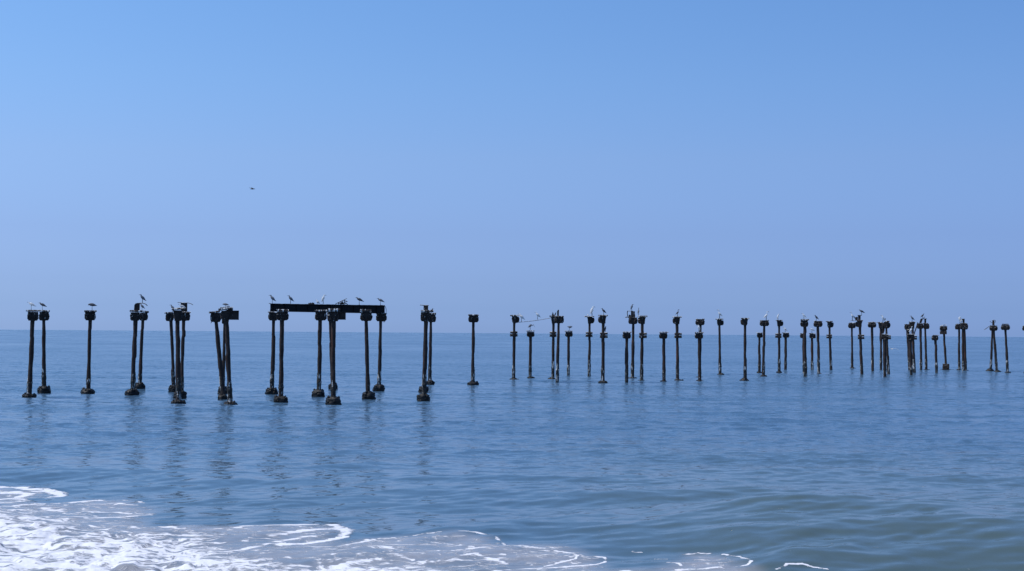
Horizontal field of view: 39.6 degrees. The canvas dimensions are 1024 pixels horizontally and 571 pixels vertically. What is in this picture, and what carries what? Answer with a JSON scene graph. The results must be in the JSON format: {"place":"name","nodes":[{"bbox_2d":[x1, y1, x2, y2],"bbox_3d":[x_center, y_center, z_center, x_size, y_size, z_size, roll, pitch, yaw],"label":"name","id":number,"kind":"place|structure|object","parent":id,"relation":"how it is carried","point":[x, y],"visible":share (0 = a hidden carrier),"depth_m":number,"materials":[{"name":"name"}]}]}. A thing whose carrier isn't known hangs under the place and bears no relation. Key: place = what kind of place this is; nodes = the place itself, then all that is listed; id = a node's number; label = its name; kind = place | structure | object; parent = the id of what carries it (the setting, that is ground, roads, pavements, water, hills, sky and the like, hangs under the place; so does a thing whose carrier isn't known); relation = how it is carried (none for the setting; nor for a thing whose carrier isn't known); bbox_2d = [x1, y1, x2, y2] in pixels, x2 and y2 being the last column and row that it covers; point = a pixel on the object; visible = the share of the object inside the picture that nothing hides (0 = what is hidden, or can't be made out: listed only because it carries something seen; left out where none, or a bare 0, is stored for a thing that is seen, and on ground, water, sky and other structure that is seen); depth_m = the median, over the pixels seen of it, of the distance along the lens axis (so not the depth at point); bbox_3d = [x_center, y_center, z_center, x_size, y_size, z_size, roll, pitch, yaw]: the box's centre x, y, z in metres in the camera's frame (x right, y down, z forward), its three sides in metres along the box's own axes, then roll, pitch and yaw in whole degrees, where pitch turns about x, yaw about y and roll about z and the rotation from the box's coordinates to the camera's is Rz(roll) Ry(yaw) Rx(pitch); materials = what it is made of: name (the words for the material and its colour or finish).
{"place":"outdoors","nodes":[
{"label":"outdoors","id":0,"kind":"place"},
{"bbox_2d":[0,330,1023,570],"bbox_3d":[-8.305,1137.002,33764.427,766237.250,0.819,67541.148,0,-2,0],"label":"sea water","id":1,"kind":"structure","parent":0,"point":[842,465],"depth_m":45.94,"materials":[{"name":"blue liquid"}]},
{"bbox_2d":[22,310,38,397],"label":"pier pile","id":2,"kind":"object","parent":1,"relation":"in","point":[32,316],"visible":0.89,"depth_m":84.08,"materials":[{"name":"wood"}]},
{"bbox_2d":[37,310,50,393],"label":"pier pile","id":3,"kind":"object","parent":1,"relation":"in","point":[44,316],"visible":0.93,"depth_m":91.69,"materials":[{"name":"metal"}]},
{"bbox_2d":[80,310,96,393],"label":"pier pile","id":4,"kind":"object","parent":1,"relation":"in","point":[90,315],"visible":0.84,"depth_m":88.86,"materials":[{"name":"metal"}]},
{"bbox_2d":[124,303,147,395],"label":"pier pile","id":5,"kind":"object","parent":1,"relation":"in","point":[135,319],"visible":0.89,"depth_m":86.67,"materials":[{"name":"metal"}]},
{"bbox_2d":[135,310,148,388],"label":"pier pile","id":6,"kind":"object","parent":1,"relation":"in","point":[143,318],"visible":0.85,"depth_m":96.01,"materials":[{"name":"metal"}]},
{"bbox_2d":[164,312,175,391],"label":"pier pile","id":7,"kind":"object","parent":1,"relation":"in","point":[170,319],"visible":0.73,"depth_m":93.78,"materials":[{"name":"metal"}]},
{"bbox_2d":[171,307,185,403],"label":"pier pile","id":8,"kind":"object","parent":1,"relation":"in","point":[177,314],"visible":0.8,"depth_m":77.73,"materials":[{"name":"wood"}]},
{"bbox_2d":[173,302,192,398],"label":"pier pile","id":9,"kind":"object","parent":1,"relation":"in","point":[186,315],"visible":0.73,"depth_m":85.17,"materials":[{"name":"metal"}]},
{"bbox_2d":[209,311,227,399],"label":"pier pile","id":10,"kind":"object","parent":1,"relation":"in","point":[215,318],"visible":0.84,"depth_m":82.79,"materials":[{"name":"wood"}]},
{"bbox_2d":[217,320,228,393],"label":"pier pile","id":11,"kind":"object","parent":1,"relation":"in","point":[224,350],"visible":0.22,"depth_m":91.15,"materials":[{"name":"metal"}]},
{"bbox_2d":[218,306,238,404],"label":"pier pile","id":12,"kind":"object","parent":1,"relation":"in","point":[227,314],"visible":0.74,"depth_m":76.09,"materials":[{"name":"wood"}]},
{"bbox_2d":[265,311,277,394],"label":"pier pile","id":13,"kind":"object","parent":1,"relation":"in","point":[272,389],"visible":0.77,"depth_m":90.17,"materials":[{"name":"metal"}]},
{"bbox_2d":[273,309,288,402],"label":"pier pile","id":14,"kind":"object","parent":1,"relation":"in","point":[282,315],"visible":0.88,"depth_m":80.44,"materials":[{"name":"metal"}]},
{"bbox_2d":[311,310,326,396],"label":"pier pile","id":15,"kind":"object","parent":1,"relation":"in","point":[320,316],"visible":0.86,"depth_m":87.33,"materials":[{"name":"wood"}]},
{"bbox_2d":[327,313,337,388],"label":"pier pile","id":16,"kind":"object","parent":1,"relation":"in","point":[329,385],"visible":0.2,"depth_m":98.90,"materials":[{"name":"metal"}]},
{"bbox_2d":[325,308,345,404],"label":"pier pile","id":17,"kind":"object","parent":1,"relation":"in","point":[333,316],"visible":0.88,"depth_m":78.59,"materials":[{"name":"metal"}]},
{"bbox_2d":[360,309,375,399],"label":"pier pile","id":18,"kind":"object","parent":1,"relation":"in","point":[367,394],"visible":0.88,"depth_m":84.11,"materials":[{"name":"wood"}]},
{"bbox_2d":[372,313,386,390],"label":"pier pile","id":19,"kind":"object","parent":1,"relation":"in","point":[380,318],"visible":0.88,"depth_m":97.00,"materials":[{"name":"metal"}]},
{"bbox_2d":[269,303,386,313],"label":"steel girder","id":20,"kind":"object","parent":19,"relation":"on","point":[379,309],"visible":0.86,"depth_m":93.65,"materials":[{"name":"metal"}]},
{"bbox_2d":[418,386,428,392],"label":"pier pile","id":21,"kind":"object","parent":1,"relation":"in","point":[420,389],"visible":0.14,"depth_m":95.53,"materials":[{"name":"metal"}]},
{"bbox_2d":[416,305,433,400],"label":"pier pile","id":22,"kind":"object","parent":1,"relation":"in","point":[425,319],"visible":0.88,"depth_m":82.47,"materials":[{"name":"metal"}]},
{"bbox_2d":[427,313,435,384],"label":"pier pile","id":23,"kind":"object","parent":1,"relation":"in","point":[430,381],"visible":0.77,"depth_m":108.97,"materials":[{"name":"metal"}]},
{"bbox_2d":[467,314,478,384],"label":"pier pile","id":24,"kind":"object","parent":1,"relation":"in","point":[473,318],"visible":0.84,"depth_m":108.34,"materials":[{"name":"metal"}]},
{"bbox_2d":[509,315,518,379],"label":"pier pile","id":25,"kind":"object","parent":1,"relation":"in","point":[515,320],"visible":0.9,"depth_m":121.81,"materials":[{"name":"wood"}]},
{"bbox_2d":[526,330,534,377],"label":"pier pile","id":26,"kind":"object","parent":1,"relation":"in","point":[530,334],"visible":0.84,"depth_m":127.99,"materials":[{"name":"wood"}]},
{"bbox_2d":[548,313,555,378],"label":"pier pile","id":27,"kind":"object","parent":1,"relation":"in","point":[553,332],"visible":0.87,"depth_m":125.64,"materials":[{"name":"metal"}]},
{"bbox_2d":[554,310,563,382],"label":"pier pile","id":28,"kind":"object","parent":1,"relation":"in","point":[558,319],"visible":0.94,"depth_m":119.06,"materials":[{"name":"wood"}]},
{"bbox_2d":[565,331,572,375],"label":"pier pile","id":29,"kind":"object","parent":1,"relation":"in","point":[568,334],"visible":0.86,"depth_m":135.38,"materials":[{"name":"wood"}]},
{"bbox_2d":[584,316,594,375],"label":"pier pile","id":30,"kind":"object","parent":1,"relation":"in","point":[589,333],"visible":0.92,"depth_m":134.69,"materials":[{"name":"metal"}]},
{"bbox_2d":[598,315,607,382],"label":"pier pile","id":31,"kind":"object","parent":1,"relation":"in","point":[602,320],"visible":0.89,"depth_m":118.95,"materials":[{"name":"metal"}]},
{"bbox_2d":[622,331,631,382],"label":"pier pile","id":32,"kind":"object","parent":1,"relation":"in","point":[626,336],"visible":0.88,"depth_m":119.06,"materials":[{"name":"metal"}]},
{"bbox_2d":[625,311,637,377],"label":"pier pile","id":33,"kind":"object","parent":1,"relation":"in","point":[633,320],"visible":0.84,"depth_m":128.52,"materials":[{"name":"metal"}]},
{"bbox_2d":[638,315,646,379],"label":"pier pile","id":34,"kind":"object","parent":1,"relation":"in","point":[641,321],"visible":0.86,"depth_m":121.60,"materials":[{"name":"wood"}]},
{"bbox_2d":[659,332,667,381],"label":"pier pile","id":35,"kind":"object","parent":1,"relation":"in","point":[663,336],"visible":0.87,"depth_m":120.38,"materials":[{"name":"metal"}]},
{"bbox_2d":[673,316,683,380],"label":"pier pile","id":36,"kind":"object","parent":1,"relation":"in","point":[676,320],"visible":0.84,"depth_m":124.13,"materials":[{"name":"metal"}]},
{"bbox_2d":[695,332,703,380],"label":"pier pile","id":37,"kind":"object","parent":1,"relation":"in","point":[699,336],"visible":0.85,"depth_m":122.34,"materials":[{"name":"metal"}]},
{"bbox_2d":[695,319,704,376],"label":"pier pile","id":38,"kind":"object","parent":1,"relation":"in","point":[700,322],"visible":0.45,"depth_m":131.10,"materials":[{"name":"metal"}]},
{"bbox_2d":[715,319,723,374],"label":"pier pile","id":39,"kind":"object","parent":1,"relation":"in","point":[720,322],"visible":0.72,"depth_m":142.16,"materials":[{"name":"wood"}]},
{"bbox_2d":[739,318,748,380],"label":"pier pile","id":40,"kind":"object","parent":1,"relation":"in","point":[743,321],"visible":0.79,"depth_m":123.93,"materials":[{"name":"metal"}]},
{"bbox_2d":[757,332,762,372],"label":"pier pile","id":41,"kind":"object","parent":1,"relation":"in","point":[759,335],"visible":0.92,"depth_m":152.33,"materials":[{"name":"metal"}]},
{"bbox_2d":[760,320,768,376],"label":"pier pile","id":42,"kind":"object","parent":1,"relation":"in","point":[763,323],"visible":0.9,"depth_m":139.24,"materials":[{"name":"metal"}]},
{"bbox_2d":[775,320,782,372],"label":"pier pile","id":43,"kind":"object","parent":1,"relation":"in","point":[779,334],"visible":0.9,"depth_m":154.25,"materials":[{"name":"wood"}]},
{"bbox_2d":[782,332,788,369],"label":"pier pile","id":44,"kind":"object","parent":1,"relation":"in","point":[785,335],"visible":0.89,"depth_m":160.75,"materials":[{"name":"metal"}]},
{"bbox_2d":[800,333,803,372],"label":"pier pile","id":45,"kind":"object","parent":1,"relation":"in","point":[801,335],"visible":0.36,"depth_m":155.10,"materials":[{"name":"wood"}]},
{"bbox_2d":[800,319,808,376],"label":"pier pile","id":46,"kind":"object","parent":1,"relation":"in","point":[804,323],"visible":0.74,"depth_m":132.69,"materials":[{"name":"metal"}]},
{"bbox_2d":[809,333,815,369],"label":"pier pile","id":47,"kind":"object","parent":1,"relation":"in","point":[812,335],"visible":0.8,"depth_m":161.64,"materials":[{"name":"metal"}]},
{"bbox_2d":[813,321,822,373],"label":"pier pile","id":48,"kind":"object","parent":1,"relation":"in","point":[817,324],"visible":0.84,"depth_m":148.05,"materials":[{"name":"wood"}]},
{"bbox_2d":[826,321,833,369],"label":"pier pile","id":49,"kind":"object","parent":1,"relation":"in","point":[830,324],"visible":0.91,"depth_m":160.89,"materials":[{"name":"metal"}]},
{"bbox_2d":[848,322,855,367],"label":"pier pile","id":50,"kind":"object","parent":1,"relation":"in","point":[851,325],"visible":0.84,"depth_m":172.34,"materials":[{"name":"metal"}]},
{"bbox_2d":[851,315,863,373],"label":"pier pile","id":51,"kind":"object","parent":1,"relation":"in","point":[858,323],"visible":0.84,"depth_m":145.06,"materials":[{"name":"metal"}]},
{"bbox_2d":[868,321,876,370],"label":"pier pile","id":52,"kind":"object","parent":1,"relation":"in","point":[872,325],"visible":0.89,"depth_m":159.30,"materials":[{"name":"metal"}]},
{"bbox_2d":[877,322,881,369],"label":"pier pile","id":53,"kind":"object","parent":1,"relation":"in","point":[880,339],"visible":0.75,"depth_m":168.84,"materials":[{"name":"metal"}]},
{"bbox_2d":[881,334,888,376],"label":"pier pile","id":54,"kind":"object","parent":1,"relation":"in","point":[884,337],"visible":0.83,"depth_m":139.85,"materials":[{"name":"wood"}]},
{"bbox_2d":[882,321,890,373],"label":"pier pile","id":55,"kind":"object","parent":1,"relation":"in","point":[886,325],"visible":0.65,"depth_m":148.71,"materials":[{"name":"wood"}]},
{"bbox_2d":[904,324,909,369],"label":"pier pile","id":56,"kind":"object","parent":1,"relation":"in","point":[906,328],"visible":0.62,"depth_m":169.06,"materials":[{"name":"wood"}]},
{"bbox_2d":[907,334,914,374],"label":"pier pile","id":57,"kind":"object","parent":1,"relation":"in","point":[910,337],"visible":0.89,"depth_m":144.13,"materials":[{"name":"wood"}]},
{"bbox_2d":[909,322,916,372],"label":"pier pile","id":58,"kind":"object","parent":1,"relation":"in","point":[911,324],"visible":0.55,"depth_m":155.48,"materials":[{"name":"wood"}]},
{"bbox_2d":[914,319,923,369],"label":"pier pile","id":59,"kind":"object","parent":1,"relation":"in","point":[919,325],"visible":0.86,"depth_m":166.52,"materials":[{"name":"metal"}]},
{"bbox_2d":[923,319,929,369],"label":"pier pile","id":60,"kind":"object","parent":1,"relation":"in","point":[925,326],"visible":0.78,"depth_m":168.45,"materials":[{"name":"metal"}]},
{"bbox_2d":[931,335,938,372],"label":"pier pile","id":61,"kind":"object","parent":1,"relation":"in","point":[934,338],"visible":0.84,"depth_m":154.15,"materials":[{"name":"wood"}]},
{"bbox_2d":[940,325,950,369],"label":"pier pile","id":62,"kind":"object","parent":1,"relation":"in","point":[943,331],"visible":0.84,"depth_m":168.00,"materials":[{"name":"wood"}]},
{"bbox_2d":[955,324,960,369],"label":"pier pile","id":63,"kind":"object","parent":1,"relation":"in","point":[957,326],"visible":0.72,"depth_m":166.72,"materials":[{"name":"wood"}]},
{"bbox_2d":[960,319,967,370],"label":"pier pile","id":64,"kind":"object","parent":1,"relation":"in","point":[963,326],"visible":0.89,"depth_m":164.53,"materials":[{"name":"metal"}]},
{"bbox_2d":[964,329,968,370],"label":"pier pile","id":65,"kind":"object","parent":1,"relation":"in","point":[965,358],"visible":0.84,"depth_m":165.22,"materials":[{"name":"metal"}]},
{"bbox_2d":[986,331,993,370],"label":"pier pile","id":66,"kind":"object","parent":1,"relation":"in","point":[990,363],"visible":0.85,"depth_m":164.34,"materials":[{"name":"metal"}]},
{"bbox_2d":[984,320,1000,371],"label":"pier pile","id":67,"kind":"object","parent":1,"relation":"in","point":[994,328],"visible":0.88,"depth_m":162.97,"materials":[{"name":"wood"}]},
{"bbox_2d":[1001,324,1010,372],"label":"pier pile","id":68,"kind":"object","parent":1,"relation":"in","point":[1005,327],"visible":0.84,"depth_m":160.03,"materials":[{"name":"metal"}]},
{"bbox_2d":[0,0,1023,336],"label":"sky","id":69,"kind":"structure","parent":0,"point":[495,160],"materials":[{"name":"blue"}]}
]}

